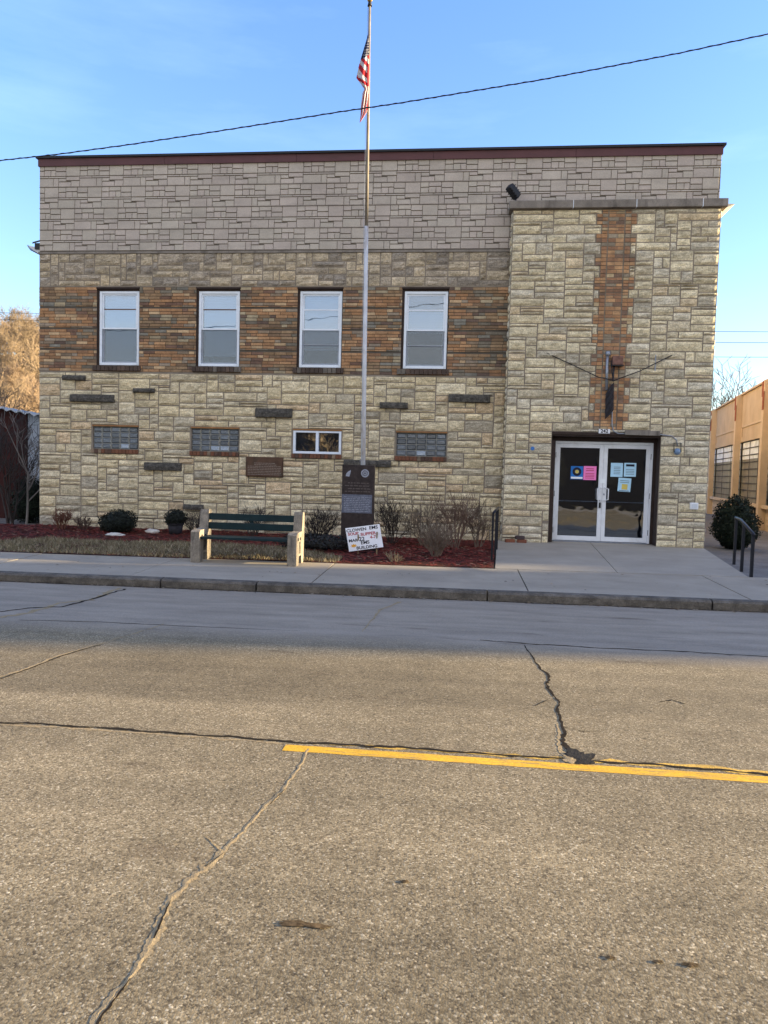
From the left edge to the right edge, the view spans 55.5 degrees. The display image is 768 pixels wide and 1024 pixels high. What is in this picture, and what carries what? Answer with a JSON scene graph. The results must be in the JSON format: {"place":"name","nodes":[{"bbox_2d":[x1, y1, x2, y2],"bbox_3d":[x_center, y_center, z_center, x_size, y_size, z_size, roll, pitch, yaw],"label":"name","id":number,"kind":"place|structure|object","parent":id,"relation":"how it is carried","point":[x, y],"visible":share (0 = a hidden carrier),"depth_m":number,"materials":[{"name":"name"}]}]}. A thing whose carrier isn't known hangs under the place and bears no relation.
{"place":"outdoors","nodes":[
{"label":"outdoors","id":0,"kind":"place"},
{"bbox_2d":[0,399,38,523],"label":"bare sapling","id":1,"kind":"object","parent":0,"point":[10,517],"visible":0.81,"depth_m":18.55,"materials":[{"name":"plant"}]},
{"bbox_2d":[0,355,38,409],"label":"hill","id":2,"kind":"structure","parent":0,"point":[37,380],"depth_m":76.08,"materials":[{"name":"orange plant"}]},
{"bbox_2d":[0,375,10,398],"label":"bare tree","id":3,"kind":"object","parent":2,"relation":"on","point":[4,387],"visible":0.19,"depth_m":58.42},
{"bbox_2d":[0,318,16,356],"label":"bare tree","id":4,"kind":"object","parent":2,"relation":"on","point":[2,330],"visible":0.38,"depth_m":78.29,"materials":[{"name":"plant"}]},
{"bbox_2d":[0,317,17,348],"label":"bare tree","id":5,"kind":"object","parent":2,"relation":"on","point":[1,321],"visible":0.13,"depth_m":92.14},
{"bbox_2d":[0,331,21,385],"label":"bare tree","id":6,"kind":"object","parent":2,"relation":"on","point":[1,356],"visible":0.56,"depth_m":73.49,"materials":[{"name":"plant"}]},
{"bbox_2d":[0,400,31,411],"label":"bare tree","id":7,"kind":"object","parent":2,"relation":"on","point":[12,406],"visible":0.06,"depth_m":55.86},
{"bbox_2d":[0,381,31,410],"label":"bare tree","id":8,"kind":"object","parent":2,"relation":"on","point":[7,396],"visible":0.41,"depth_m":33.53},
{"bbox_2d":[1,359,34,402],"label":"bare tree","id":9,"kind":"object","parent":2,"relation":"on","point":[11,374],"visible":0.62,"depth_m":67.84,"materials":[{"name":"plant"}]},
{"bbox_2d":[0,372,36,409],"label":"bare tree","id":10,"kind":"object","parent":2,"relation":"on","point":[19,388],"visible":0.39,"depth_m":60.26,"materials":[{"name":"plant"}]},
{"bbox_2d":[1,310,35,361],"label":"bare tree","id":11,"kind":"object","parent":2,"relation":"on","point":[12,318],"visible":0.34,"depth_m":84.63,"materials":[{"name":"plant"}]},
{"bbox_2d":[0,304,39,354],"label":"bare tree","id":12,"kind":"object","parent":2,"relation":"on","point":[14,310],"visible":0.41,"depth_m":90.15,"materials":[{"name":"plant"}]},
{"bbox_2d":[1,314,39,378],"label":"bare tree","id":13,"kind":"object","parent":2,"relation":"on","point":[30,330],"visible":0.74,"depth_m":75.05,"materials":[{"name":"plant"}]},
{"bbox_2d":[2,341,39,377],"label":"bare tree","id":14,"kind":"object","parent":2,"relation":"on","point":[14,358],"visible":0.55,"depth_m":71.50,"materials":[{"name":"plant"}]},
{"bbox_2d":[11,313,39,345],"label":"bare tree","id":15,"kind":"object","parent":2,"relation":"on","point":[31,320],"visible":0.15,"depth_m":89.78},
{"bbox_2d":[14,372,38,403],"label":"bare tree","id":16,"kind":"object","parent":2,"relation":"on","point":[34,386],"visible":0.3,"depth_m":63.84,"materials":[{"name":"plant"}]},
{"bbox_2d":[14,327,38,367],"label":"bare tree","id":17,"kind":"object","parent":2,"relation":"on","point":[19,339],"visible":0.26,"depth_m":78.63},
{"bbox_2d":[17,380,38,412],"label":"bare tree","id":18,"kind":"object","parent":2,"relation":"on","point":[35,404],"visible":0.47,"depth_m":58.10,"materials":[{"name":"plant"}]},
{"bbox_2d":[19,317,38,357],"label":"bare tree","id":19,"kind":"object","parent":2,"relation":"on","point":[31,326],"visible":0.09,"depth_m":86.10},
{"bbox_2d":[23,343,39,378],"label":"bare tree","id":20,"kind":"object","parent":2,"relation":"on","point":[34,360],"visible":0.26,"depth_m":68.86,"materials":[{"name":"plant"}]},
{"bbox_2d":[30,332,38,346],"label":"bare tree","id":21,"kind":"object","parent":2,"relation":"on","point":[37,339],"visible":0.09,"depth_m":78.56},
{"bbox_2d":[0,535,341,562],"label":"dry grass","id":22,"kind":"structure","parent":0,"point":[183,549],"depth_m":13.48,"materials":[{"name":"plant"}]},
{"bbox_2d":[0,581,767,1023],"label":"road","id":23,"kind":"structure","parent":0,"point":[528,895],"depth_m":3.54,"materials":[{"name":"asphalt"}]},
{"bbox_2d":[0,645,98,678],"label":"road crack","id":24,"kind":"object","parent":23,"relation":"on","point":[46,661],"visible":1,"depth_m":6.09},
{"bbox_2d":[0,588,120,617],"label":"road crack","id":25,"kind":"object","parent":23,"relation":"on","point":[50,606],"visible":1,"depth_m":8.63,"materials":[{"name":"asphalt"}]},
{"bbox_2d":[0,589,125,611],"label":"road crack","id":26,"kind":"object","parent":23,"relation":"on","point":[69,604],"visible":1,"depth_m":8.96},
{"bbox_2d":[0,624,162,676],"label":"road crack","id":27,"kind":"object","parent":23,"relation":"on","point":[69,652],"visible":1,"depth_m":6.30,"materials":[{"name":"asphalt"}]},
{"bbox_2d":[96,978,129,1023],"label":"road crack","id":28,"kind":"object","parent":23,"relation":"on","point":[107,1008],"visible":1,"depth_m":2.25,"materials":[{"name":"asphalt"}]},
{"bbox_2d":[153,900,170,937],"bbox_3d":[-0.814,1.491,2.678,0.011,0.002,0.224,1,3,-2],"label":"road crack","id":29,"kind":"object","parent":23,"relation":"on","point":[161,919],"visible":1,"depth_m":2.66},
{"bbox_2d":[44,620,294,630],"bbox_3d":[-2.374,1.192,7.724,3.006,0.003,0.078,2,3,3],"label":"road crack","id":30,"kind":"object","parent":23,"relation":"on","point":[157,624],"visible":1,"depth_m":7.73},
{"bbox_2d":[89,749,308,1023],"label":"road crack","id":31,"kind":"object","parent":23,"relation":"on","point":[151,941],"visible":1,"depth_m":2.75,"materials":[{"name":"asphalt"}]},
{"bbox_2d":[207,837,221,850],"bbox_3d":[-0.749,1.460,3.215,0.014,0.001,0.166,-1,4,-40],"label":"road crack","id":32,"kind":"object","parent":23,"relation":"on","point":[218,847],"visible":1,"depth_m":3.20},
{"bbox_2d":[279,920,330,928],"bbox_3d":[-0.285,1.504,2.665,0.200,0.003,0.041,2,3,6],"label":"road stain","id":33,"kind":"object","parent":23,"relation":"on","point":[299,923],"visible":1,"depth_m":2.66,"materials":[{"name":"asphalt"}]},
{"bbox_2d":[362,602,400,631],"bbox_3d":[-0.068,1.229,8.743,0.158,0.058,2.200,2,3,12],"label":"road crack","id":34,"kind":"object","parent":23,"relation":"on","point":[379,610],"visible":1,"depth_m":8.95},
{"bbox_2d":[0,722,767,774],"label":"road crack","id":35,"kind":"object","parent":23,"relation":"on","point":[120,728],"visible":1,"depth_m":4.39,"materials":[{"name":"asphalt"}]},
{"bbox_2d":[8,581,767,612],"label":"gutter grit","id":36,"kind":"object","parent":23,"relation":"on","point":[379,596],"visible":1,"depth_m":10.24,"materials":[{"name":"gravel"}]},
{"bbox_2d":[283,744,767,782],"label":"line","id":37,"kind":"object","parent":23,"relation":"on","point":[566,766],"visible":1,"depth_m":4.18,"materials":[{"name":"yellow paint"}]},
{"bbox_2d":[524,645,569,754],"bbox_3d":[1.286,1.383,5.747,0.132,0.028,2.994,2,3,6],"label":"road crack","id":38,"kind":"object","parent":23,"relation":"on","point":[564,744],"visible":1,"depth_m":5.14,"materials":[{"name":"asphalt"}]},
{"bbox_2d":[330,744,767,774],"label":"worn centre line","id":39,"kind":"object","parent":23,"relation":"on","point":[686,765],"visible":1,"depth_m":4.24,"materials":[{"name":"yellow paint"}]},
{"bbox_2d":[556,724,565,754],"bbox_3d":[1.104,1.431,4.555,0.073,0.001,0.654,2,3,6],"label":"road crack","id":40,"kind":"object","parent":23,"relation":"on","point":[558,736],"visible":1,"depth_m":4.53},
{"bbox_2d":[561,754,575,763],"bbox_3d":[1.083,1.442,4.271,0.126,0.003,0.112,4,4,43],"label":"road patch","id":41,"kind":"object","parent":23,"relation":"on","point":[571,760],"visible":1,"depth_m":4.26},
{"bbox_2d":[564,748,595,764],"bbox_3d":[1.150,1.442,4.307,0.187,0.003,0.243,2,3,17],"label":"road patch","id":42,"kind":"object","parent":23,"relation":"on","point":[580,757],"visible":1,"depth_m":4.31,"materials":[{"name":"asphalt"}]},
{"bbox_2d":[486,640,767,656],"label":"road crack","id":43,"kind":"object","parent":23,"relation":"on","point":[624,648],"visible":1,"depth_m":7.18,"materials":[{"name":"asphalt"}]},
{"bbox_2d":[681,962,698,966],"bbox_3d":[1.048,1.548,2.501,0.064,0.003,0.026,2,3,6],"label":"road stain","id":44,"kind":"object","parent":23,"relation":"on","point":[691,964],"visible":1,"depth_m":2.50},
{"bbox_2d":[0,552,767,599],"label":"sidewalk","id":45,"kind":"structure","parent":0,"point":[729,587],"depth_m":11.33,"materials":[{"name":"concrete"}]},
{"bbox_2d":[190,509,304,566],"bbox_3d":[-2.285,0.422,12.325,1.799,0.880,0.600,2,3,6],"label":"park bench","id":46,"kind":"object","parent":45,"relation":"on","point":[201,538],"visible":1,"depth_m":12.38,"materials":[{"name":"concrete"}]},
{"bbox_2d":[0,514,767,577],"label":"yard ground","id":47,"kind":"structure","parent":0,"point":[712,545],"depth_m":16.18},
{"bbox_2d":[0,406,38,518],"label":"red shed","id":48,"kind":"structure","parent":47,"relation":"on","point":[33,416],"depth_m":20.74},
{"bbox_2d":[0,401,40,524],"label":"bare sapling","id":49,"kind":"object","parent":47,"relation":"on","point":[28,486],"visible":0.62,"depth_m":17.80,"materials":[{"name":"plant"}]},
{"bbox_2d":[10,476,38,522],"bbox_3d":[-9.486,-0.345,19.491,1.121,1.376,0.992,2,3,6],"label":"evergreen bush","id":50,"kind":"object","parent":47,"relation":"on","point":[33,507],"visible":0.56,"depth_m":19.26,"materials":[{"name":"green plant"}]},
{"bbox_2d":[0,523,494,567],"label":"mulch bed","id":51,"kind":"object","parent":47,"relation":"on","point":[362,559],"visible":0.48,"depth_m":14.29,"materials":[{"name":"soil"}]},
{"bbox_2d":[48,506,74,528],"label":"bare shrub","id":52,"kind":"object","parent":51,"relation":"on","point":[62,517],"visible":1,"depth_m":16.55,"materials":[{"name":"plant"}]},
{"bbox_2d":[73,515,92,529],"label":"bare shrub","id":53,"kind":"object","parent":51,"relation":"on","point":[80,522],"visible":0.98,"depth_m":16.60,"materials":[{"name":"plant"}]},
{"bbox_2d":[96,514,112,531],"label":"evergreen bush","id":54,"kind":"object","parent":51,"relation":"on","point":[102,527],"visible":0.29,"depth_m":16.27,"materials":[{"name":"green plant"}]},
{"bbox_2d":[103,508,137,532],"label":"evergreen bush","id":55,"kind":"object","parent":51,"relation":"on","point":[120,520],"visible":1,"depth_m":15.96,"materials":[{"name":"green plant"}]},
{"bbox_2d":[145,528,159,533],"bbox_3d":[-5.094,0.434,16.064,0.336,0.148,0.195,2,3,6],"label":"garden rock","id":56,"kind":"object","parent":51,"relation":"on","point":[154,531],"visible":0.75,"depth_m":16.02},
{"bbox_2d":[167,523,183,534],"bbox_3d":[-4.602,0.370,16.113,0.370,0.255,0.370,2,3,6],"label":"planter pot","id":57,"kind":"object","parent":51,"relation":"on","point":[174,529],"visible":0.74,"depth_m":15.99,"materials":[{"name":"plastic"}]},
{"bbox_2d":[163,508,187,524],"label":"evergreen bush","id":58,"kind":"object","parent":57,"relation":"in","point":[176,516],"visible":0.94,"depth_m":15.97,"materials":[{"name":"green plant"}]},
{"bbox_2d":[184,505,199,530],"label":"bare shrub","id":59,"kind":"object","parent":51,"relation":"on","point":[191,524],"visible":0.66,"depth_m":16.30,"materials":[{"name":"plant"}]},
{"bbox_2d":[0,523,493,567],"bbox_3d":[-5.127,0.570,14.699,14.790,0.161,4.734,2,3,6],"label":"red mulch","id":60,"kind":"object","parent":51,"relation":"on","point":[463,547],"visible":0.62,"depth_m":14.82,"materials":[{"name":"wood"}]},
{"bbox_2d":[105,532,124,535],"bbox_3d":[-5.746,0.482,15.582,0.442,0.100,0.260,3,3,19],"label":"garden rock","id":61,"kind":"object","parent":60,"relation":"on","point":[114,534],"visible":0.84,"depth_m":15.52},
{"bbox_2d":[241,504,272,535],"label":"bare shrub","id":62,"kind":"object","parent":51,"relation":"on","point":[255,522],"visible":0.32,"depth_m":16.25,"materials":[{"name":"plant"}]},
{"bbox_2d":[276,532,348,549],"bbox_3d":[-1.237,0.575,14.153,1.738,0.371,1.092,2,3,6],"label":"creeping shrub","id":63,"kind":"object","parent":51,"relation":"on","point":[321,541],"visible":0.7,"depth_m":13.86,"materials":[{"name":"green plant"}]},
{"bbox_2d":[302,503,340,535],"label":"bare shrub","id":64,"kind":"object","parent":51,"relation":"on","point":[321,521],"visible":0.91,"depth_m":14.68,"materials":[{"name":"plant"}]},
{"bbox_2d":[335,465,378,550],"bbox_3d":[-0.510,-0.040,14.288,0.831,1.759,0.340,2,3,6],"label":"memorial stone","id":65,"kind":"object","parent":51,"relation":"on","point":[358,495],"visible":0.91,"depth_m":14.18,"materials":[{"name":"stone"}]},
{"bbox_2d":[345,524,382,553],"bbox_3d":[-0.369,0.553,13.577,0.729,0.678,0.079,2,3,6],"label":"yard sign","id":66,"kind":"object","parent":51,"relation":"on","point":[364,537],"visible":1,"depth_m":13.56,"materials":[{"name":"white"}]},
{"bbox_2d":[360,0,372,464],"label":"flagpole","id":67,"kind":"object","parent":51,"relation":"on","point":[364,353],"visible":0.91,"depth_m":14.21,"materials":[{"name":"metal"}]},
{"bbox_2d":[356,32,368,121],"bbox_3d":[-0.413,-8.325,13.974,0.236,1.707,0.077,2,3,6],"label":"flag","id":68,"kind":"object","parent":67,"relation":"hanging from","point":[362,77],"visible":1,"depth_m":13.96,"materials":[{"name":"fabric"}]},
{"bbox_2d":[383,552,403,561],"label":"grass tuft","id":69,"kind":"object","parent":51,"relation":"on","point":[395,556],"visible":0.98,"depth_m":12.72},
{"bbox_2d":[374,492,425,543],"bbox_3d":[0.198,0.116,15.287,1.240,1.165,1.016,1,3,-8],"label":"bare shrub","id":70,"kind":"object","parent":51,"relation":"on","point":[383,515],"visible":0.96,"depth_m":15.22,"materials":[{"name":"plant"}]},
{"bbox_2d":[396,494,444,544],"bbox_3d":[0.758,0.161,15.073,1.123,1.145,1.303,2,3,6],"label":"bare shrub","id":71,"kind":"object","parent":51,"relation":"on","point":[417,528],"visible":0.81,"depth_m":15.18,"materials":[{"name":"plant"}]},
{"bbox_2d":[415,515,459,556],"bbox_3d":[0.996,0.450,13.542,0.848,0.821,1.100,2,3,6],"label":"bare shrub","id":72,"kind":"object","parent":51,"relation":"on","point":[435,546],"visible":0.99,"depth_m":13.45,"materials":[{"name":"plant"}]},
{"bbox_2d":[424,486,494,547],"bbox_3d":[1.489,0.083,14.623,1.134,1.381,1.416,-1,4,-42],"label":"bare shrub","id":73,"kind":"object","parent":51,"relation":"on","point":[458,517],"visible":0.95,"depth_m":14.67,"materials":[{"name":"plant"}]},
{"bbox_2d":[461,498,506,546],"bbox_3d":[1.943,0.206,14.914,1.087,1.110,0.792,4,4,41],"label":"bare shrub","id":74,"kind":"object","parent":51,"relation":"on","point":[478,515],"visible":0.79,"depth_m":14.85,"materials":[{"name":"plant"}]},
{"bbox_2d":[495,539,746,576],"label":"entrance slab","id":75,"kind":"structure","parent":47,"relation":"on","point":[601,557],"depth_m":13.65,"materials":[{"name":"concrete"}]},
{"bbox_2d":[491,507,498,560],"bbox_3d":[2.104,0.450,13.832,0.053,1.045,1.569,2,3,12],"label":"handrail","id":76,"kind":"object","parent":75,"relation":"on","point":[496,511],"visible":0.81,"depth_m":13.90,"materials":[{"name":"black metal"}]},
{"bbox_2d":[505,539,514,542],"bbox_3d":[2.714,0.618,15.742,0.200,0.070,0.100,1,3,-5],"label":"brick","id":77,"kind":"object","parent":75,"relation":"on","point":[510,540],"visible":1,"depth_m":15.69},
{"bbox_2d":[517,539,526,542],"bbox_3d":[2.968,0.626,15.716,0.200,0.070,0.100,2,3,15],"label":"brick","id":78,"kind":"object","parent":75,"relation":"on","point":[521,540],"visible":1,"depth_m":15.68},
{"bbox_2d":[515,536,524,538],"bbox_3d":[2.923,0.550,15.717,0.200,0.070,0.100,2,3,0],"label":"brick","id":79,"kind":"object","parent":78,"relation":"on","point":[519,537],"visible":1,"depth_m":15.67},
{"bbox_2d":[708,493,763,549],"bbox_3d":[8.348,0.245,17.365,1.160,1.387,1.181,2,3,6],"label":"evergreen bush","id":80,"kind":"object","parent":47,"relation":"on","point":[724,525],"visible":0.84,"depth_m":17.11,"materials":[{"name":"green plant"}]},
{"bbox_2d":[706,379,767,531],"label":"orange building","id":81,"kind":"structure","parent":47,"relation":"on","point":[738,455],"depth_m":28.76,"materials":[{"name":"brick"}]},
{"bbox_2d":[732,517,755,576],"bbox_3d":[6.422,0.624,13.107,0.101,1.007,2.316,3,3,19],"label":"handrail","id":82,"kind":"object","parent":47,"relation":"on","point":[747,527],"visible":0.87,"depth_m":13.02,"materials":[{"name":"black metal"}]},
{"bbox_2d":[0,33,767,160],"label":"overhead wire","id":83,"kind":"object","parent":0,"point":[392,103],"visible":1,"depth_m":10.14,"materials":[{"name":"metal"}]},
{"bbox_2d":[0,0,767,410],"label":"sky","id":84,"kind":"structure","parent":0,"point":[76,75],"materials":[{"name":"blue"}]},
{"bbox_2d":[715,331,759,331],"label":"overhead wire","id":85,"kind":"object","parent":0,"point":[737,331],"visible":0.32,"depth_m":43.88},
{"bbox_2d":[715,342,767,342],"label":"overhead wire","id":86,"kind":"object","parent":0,"point":[741,342],"visible":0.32,"depth_m":43.89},
{"label":"ground","id":87,"kind":"structure","parent":0,"visible":0},
{"bbox_2d":[27,142,734,547],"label":"stone hall","id":88,"kind":"structure","parent":87,"relation":"on","point":[201,328],"depth_m":16.34,"materials":[{"name":"stone"}]},
{"bbox_2d":[91,425,138,453],"bbox_3d":[-6.291,-1.705,17.123,1.143,0.660,0.173,2,3,6],"label":"glass block window","id":89,"kind":"structure","parent":88,"relation":"in","point":[120,438],"depth_m":17.10,"materials":[{"name":"glass"}]},
{"bbox_2d":[92,287,140,370],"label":"window","id":90,"kind":"structure","parent":88,"relation":"in","point":[118,308],"depth_m":17.06,"materials":[{"name":"glass"}]},
{"bbox_2d":[189,427,238,455],"bbox_3d":[-3.904,-1.628,16.873,1.163,0.660,0.175,2,3,6],"label":"glass block window","id":91,"kind":"structure","parent":88,"relation":"in","point":[224,441],"depth_m":16.85,"materials":[{"name":"glass"}]},
{"bbox_2d":[192,287,240,371],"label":"window","id":92,"kind":"structure","parent":88,"relation":"in","point":[218,308],"depth_m":16.81,"materials":[{"name":"glass"}]},
{"bbox_2d":[246,456,283,476],"bbox_3d":[-2.735,-1.031,16.706,0.877,0.459,0.040,2,3,6],"label":"wall plaque","id":93,"kind":"object","parent":88,"relation":"attached to","point":[264,466],"depth_m":16.69,"materials":[{"name":"brown metal"}]},
{"bbox_2d":[291,429,341,458],"bbox_3d":[-1.503,-1.561,16.823,1.150,0.660,0.575,2,3,6],"label":"sliding window","id":94,"kind":"structure","parent":88,"relation":"in","point":[313,443],"depth_m":16.82,"materials":[{"name":"white plastic"}]},
{"bbox_2d":[293,287,343,373],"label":"window","id":95,"kind":"structure","parent":88,"relation":"in","point":[320,309],"depth_m":16.56,"materials":[{"name":"glass"}]},
{"bbox_2d":[394,431,446,461],"bbox_3d":[0.828,-1.475,16.379,1.162,0.660,0.175,2,3,6],"label":"glass block window","id":96,"kind":"structure","parent":88,"relation":"in","point":[425,444],"depth_m":16.35,"materials":[{"name":"glass"}]},
{"bbox_2d":[397,287,449,374],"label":"window","id":97,"kind":"structure","parent":88,"relation":"in","point":[425,310],"depth_m":16.34,"materials":[{"name":"glass"}]},
{"bbox_2d":[506,183,520,200],"bbox_3d":[2.755,-6.786,15.570,0.314,0.380,0.185,0,4,-29],"label":"floodlight","id":98,"kind":"object","parent":88,"relation":"on","point":[512,190],"visible":0.78,"depth_m":15.52,"materials":[{"name":"black plastic"}]},
{"bbox_2d":[570,466,582,479],"bbox_3d":[4.228,-0.855,15.999,0.265,0.300,0.004,2,3,6],"label":"poster","id":99,"kind":"object","parent":88,"relation":"attached to","point":[576,472],"visible":1,"depth_m":16.00,"materials":[{"name":"blue paper"}]},
{"bbox_2d":[553,443,603,540],"bbox_3d":[4.252,-0.431,16.007,1.034,2.117,0.167,2,3,6],"label":"door","id":100,"kind":"structure","parent":88,"relation":"in","point":[601,454],"depth_m":16.01,"materials":[{"name":"white metal"}]},
{"bbox_2d":[583,466,596,479],"bbox_3d":[4.505,-0.851,15.971,0.273,0.303,0.003,2,3,6],"label":"notice","id":101,"kind":"object","parent":100,"relation":"attached to","point":[589,473],"visible":1,"depth_m":15.97,"materials":[{"name":"pink paper"}]},
{"bbox_2d":[599,429,609,433],"bbox_3d":[4.690,-1.720,15.546,0.233,0.093,0.048,2,3,6],"label":"address plate","id":102,"kind":"object","parent":88,"relation":"attached to","point":[604,430],"visible":1,"depth_m":15.52,"materials":[{"name":"white metal"}]},
{"bbox_2d":[547,351,671,389],"bbox_3d":[4.747,-2.985,15.407,2.610,0.810,0.180,2,3,6],"label":"wall bracket","id":103,"kind":"object","parent":88,"relation":"attached to","point":[616,361],"depth_m":15.37,"materials":[{"name":"metal"}]},
{"bbox_2d":[605,383,613,418],"bbox_3d":[4.776,-2.353,15.437,0.178,0.787,0.115,2,3,6],"label":"furled banner","id":104,"kind":"object","parent":103,"relation":"hanging from","point":[609,402],"visible":1,"depth_m":15.42,"materials":[{"name":"fabric"}]},
{"bbox_2d":[610,463,622,476],"bbox_3d":[5.072,-0.917,15.907,0.257,0.302,0.003,2,3,6],"label":"notice","id":105,"kind":"object","parent":88,"relation":"attached to","point":[616,469],"visible":1,"depth_m":15.91,"materials":[{"name":"white paper"}]},
{"bbox_2d":[617,478,630,491],"bbox_3d":[5.239,-0.593,15.907,0.271,0.297,0.003,5,3,6],"label":"notice","id":106,"kind":"object","parent":88,"relation":"attached to","point":[624,484],"visible":1,"depth_m":15.91,"materials":[{"name":"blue paper"}]},
{"bbox_2d":[600,444,651,542],"bbox_3d":[5.268,-0.398,15.901,1.002,2.117,0.167,2,3,6],"label":"door","id":107,"kind":"structure","parent":88,"relation":"in","point":[648,447],"depth_m":15.90,"materials":[{"name":"white metal"}]},
{"bbox_2d":[624,463,635,476],"bbox_3d":[5.352,-0.918,15.877,0.256,0.298,0.003,2,3,6],"label":"notice","id":108,"kind":"object","parent":88,"relation":"attached to","point":[629,469],"visible":1,"depth_m":15.88,"materials":[{"name":"white paper"}]},
{"bbox_2d":[611,384,677,445],"bbox_3d":[5.510,-2.051,15.419,1.424,1.282,0.057,2,3,6],"label":"electrical conduit","id":109,"kind":"object","parent":88,"relation":"attached to","point":[639,432],"visible":1,"depth_m":15.42,"materials":[{"name":"metal"}]},
{"bbox_2d":[674,448,680,454],"bbox_3d":[6.188,-1.331,15.382,0.172,0.262,0.115,2,3,6],"label":"wall lamp","id":110,"kind":"object","parent":88,"relation":"attached to","point":[677,451],"visible":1,"depth_m":15.36,"materials":[{"name":"black metal"}]},
{"bbox_2d":[690,503,698,509],"bbox_3d":[6.547,-0.125,15.419,0.166,0.143,0.076,2,3,6],"label":"outlet box","id":111,"kind":"object","parent":88,"relation":"attached to","point":[694,506],"visible":1,"depth_m":15.38,"materials":[{"name":"white metal"}]},
{"bbox_2d":[0,571,767,612],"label":"kerb","id":112,"kind":"structure","parent":87,"relation":"on","point":[493,595],"depth_m":10.26,"materials":[{"name":"concrete"}]},
{"bbox_2d":[711,355,758,409],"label":"bare tree","id":113,"kind":"object","parent":87,"relation":"on","point":[726,399],"visible":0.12,"depth_m":58.18,"materials":[{"name":"plant"}]}
]}

